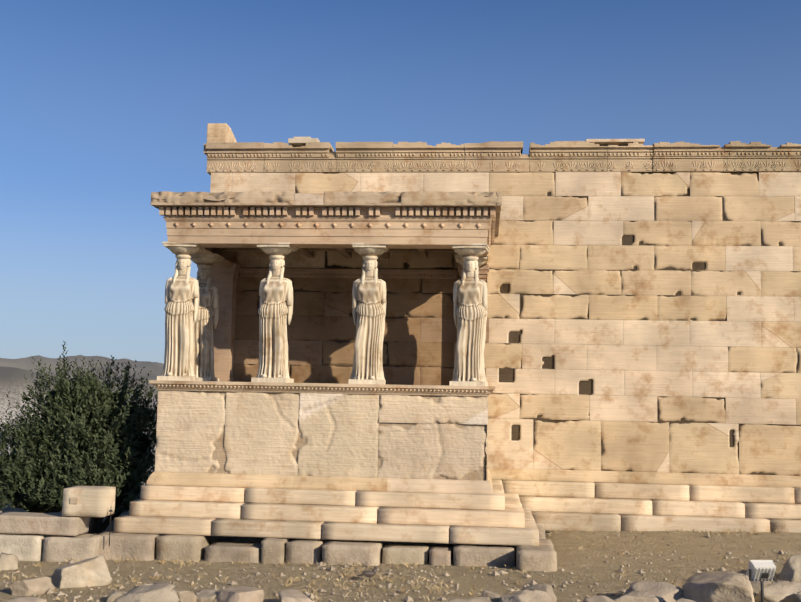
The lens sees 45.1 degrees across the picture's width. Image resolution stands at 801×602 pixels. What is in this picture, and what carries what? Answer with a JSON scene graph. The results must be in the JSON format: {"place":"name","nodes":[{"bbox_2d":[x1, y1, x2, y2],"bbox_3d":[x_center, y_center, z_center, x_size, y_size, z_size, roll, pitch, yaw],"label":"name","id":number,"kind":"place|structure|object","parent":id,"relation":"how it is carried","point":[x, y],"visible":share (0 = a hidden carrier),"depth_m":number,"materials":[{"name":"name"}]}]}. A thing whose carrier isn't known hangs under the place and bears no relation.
{"place":"outdoors","nodes":[
{"label":"outdoors","id":0,"kind":"place"},
{"bbox_2d":[0,355,800,601],"bbox_3d":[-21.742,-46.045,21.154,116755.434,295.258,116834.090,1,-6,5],"label":"ground","id":1,"kind":"structure","parent":0,"point":[643,547],"depth_m":16.60,"materials":[{"name":"brown soil"}]},
{"bbox_2d":[0,511,98,561],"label":"retaining wall","id":2,"kind":"structure","parent":1,"relation":"on","point":[33,536],"depth_m":17.14,"materials":[{"name":"grey stone"}]},
{"bbox_2d":[62,486,115,516],"bbox_3d":[-5.630,3.619,17.421,0.839,0.522,0.562,1,-6,5],"label":"marble block","id":3,"kind":"object","parent":2,"relation":"on","point":[88,501],"depth_m":17.18,"materials":[{"name":"beige stone"}]},
{"bbox_2d":[0,341,157,533],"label":"olive tree","id":4,"kind":"object","parent":1,"relation":"on","point":[80,437],"depth_m":19.80,"materials":[{"name":"green plant"}]},
{"bbox_2d":[109,510,112,545],"bbox_3d":[-5.158,3.990,17.130,0.060,0.720,0.016,1,-6,5],"label":"steel stake","id":5,"kind":"object","parent":1,"relation":"on","point":[110,511],"visible":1,"depth_m":17.13,"materials":[{"name":"grey metal"}]},
{"bbox_2d":[90,523,556,571],"bbox_3d":[-1.282,4.711,18.793,8.308,0.611,4.535,1,-6,5],"label":"porch foundation","id":6,"kind":"object","parent":1,"relation":"on","point":[542,556],"visible":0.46,"depth_m":17.03,"materials":[{"name":"grey stone"}]},
{"bbox_2d":[357,567,378,580],"bbox_3d":[-0.510,4.300,15.210,0.336,0.214,0.124,2,-6,-5],"label":"pigeon","id":7,"kind":"object","parent":1,"relation":"on","point":[369,573],"visible":1,"depth_m":15.18,"materials":[{"name":"grey"}]},
{"bbox_2d":[0,530,800,601],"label":"field rocks","id":8,"kind":"object","parent":1,"relation":"on","point":[731,585],"visible":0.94,"depth_m":13.62,"materials":[{"name":"grey stone"}]},
{"bbox_2d":[0,527,800,601],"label":"dry grass tufts","id":9,"kind":"object","parent":1,"relation":"on","point":[385,577],"visible":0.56,"depth_m":15.65,"materials":[{"name":"plant"}]},
{"bbox_2d":[114,479,800,545],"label":"stone steps","id":10,"kind":"structure","parent":1,"relation":"on","point":[510,512],"depth_m":17.97,"materials":[{"name":"stone"}]},
{"bbox_2d":[155,390,487,480],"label":"podium orthostates","id":11,"kind":"object","parent":10,"relation":"on","point":[361,435],"visible":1,"depth_m":18.40,"materials":[{"name":"beige stone"}]},
{"bbox_2d":[157,242,203,380],"bbox_3d":[-4.387,0.228,19.274,0.690,2.735,0.690,1,-6,1],"label":"caryatid","id":12,"kind":"object","parent":11,"relation":"on","point":[181,309],"visible":1,"depth_m":19.08,"materials":[{"name":"stone"}]},
{"bbox_2d":[190,253,223,380],"bbox_3d":[-4.261,0.371,20.711,0.690,2.735,0.690,1,-6,5],"label":"caryatid","id":13,"kind":"object","parent":11,"relation":"on","point":[203,362],"visible":0.67,"depth_m":20.53,"materials":[{"name":"stone"}]},
{"bbox_2d":[251,242,297,382],"bbox_3d":[-2.484,0.247,19.105,0.690,2.735,0.690,0,-6,8],"label":"caryatid","id":14,"kind":"object","parent":11,"relation":"on","point":[275,294],"visible":1,"depth_m":18.92,"materials":[{"name":"stone"}]},
{"bbox_2d":[159,207,495,264],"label":"porch entablature","id":15,"kind":"structure","parent":14,"relation":"on","point":[212,230],"depth_m":18.81,"materials":[{"name":"beige stone"}]},
{"bbox_2d":[150,191,501,235],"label":"cornice","id":16,"kind":"structure","parent":15,"relation":"on","point":[360,199],"depth_m":18.60,"materials":[{"name":"beige stone"}]},
{"bbox_2d":[149,380,495,395],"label":"carved molding","id":17,"kind":"structure","parent":11,"relation":"on","point":[443,390],"depth_m":18.39,"materials":[{"name":"beige stone"}]},
{"bbox_2d":[210,248,488,381],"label":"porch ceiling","id":18,"kind":"structure","parent":11,"relation":"on","point":[224,277],"depth_m":21.81,"materials":[{"name":"beige stone"}]},
{"bbox_2d":[348,243,388,383],"bbox_3d":[-0.622,0.266,18.940,0.690,2.735,0.690,1,-6,2],"label":"caryatid","id":19,"kind":"object","parent":11,"relation":"on","point":[369,295],"visible":1,"depth_m":18.75,"materials":[{"name":"stone"}]},
{"bbox_2d":[449,243,489,385],"bbox_3d":[1.353,0.287,18.765,0.696,2.735,0.690,0,-6,10],"label":"caryatid","id":20,"kind":"object","parent":11,"relation":"on","point":[470,298],"visible":1,"depth_m":18.56,"materials":[{"name":"stone"}]},
{"bbox_2d":[455,254,487,347],"bbox_3d":[1.476,0.430,20.203,0.690,2.735,0.690,1,-6,5],"label":"caryatid","id":21,"kind":"object","parent":11,"relation":"on","point":[481,260],"visible":0.02,"depth_m":20.13,"materials":[{"name":"stone"}]},
{"bbox_2d":[146,468,800,493],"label":"base moulding","id":22,"kind":"object","parent":10,"relation":"on","point":[330,483],"visible":0.79,"depth_m":18.45,"materials":[{"name":"stone"}]},
{"bbox_2d":[210,171,800,475],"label":"stone wall","id":23,"kind":"structure","parent":1,"relation":"on","point":[643,322],"depth_m":21.41,"materials":[{"name":"stone"}]},
{"bbox_2d":[746,560,775,601],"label":"floodlight","id":24,"kind":"object","parent":1,"relation":"on","point":[761,571],"visible":1,"depth_m":12.24,"materials":[{"name":"white metal"}]},
{"bbox_2d":[0,0,800,363],"label":"sky","id":25,"kind":"structure","parent":0,"point":[106,105],"materials":[{"name":"blue"}]},
{"bbox_2d":[203,141,800,174],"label":"carved frieze","id":26,"kind":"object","parent":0,"point":[579,156],"depth_m":21.90,"materials":[{"name":"stone"}]},
{"bbox_2d":[207,123,644,146],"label":"loose stone blocks","id":27,"kind":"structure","parent":26,"relation":"on","point":[219,132],"depth_m":22.45,"materials":[{"name":"stone"}]}
]}

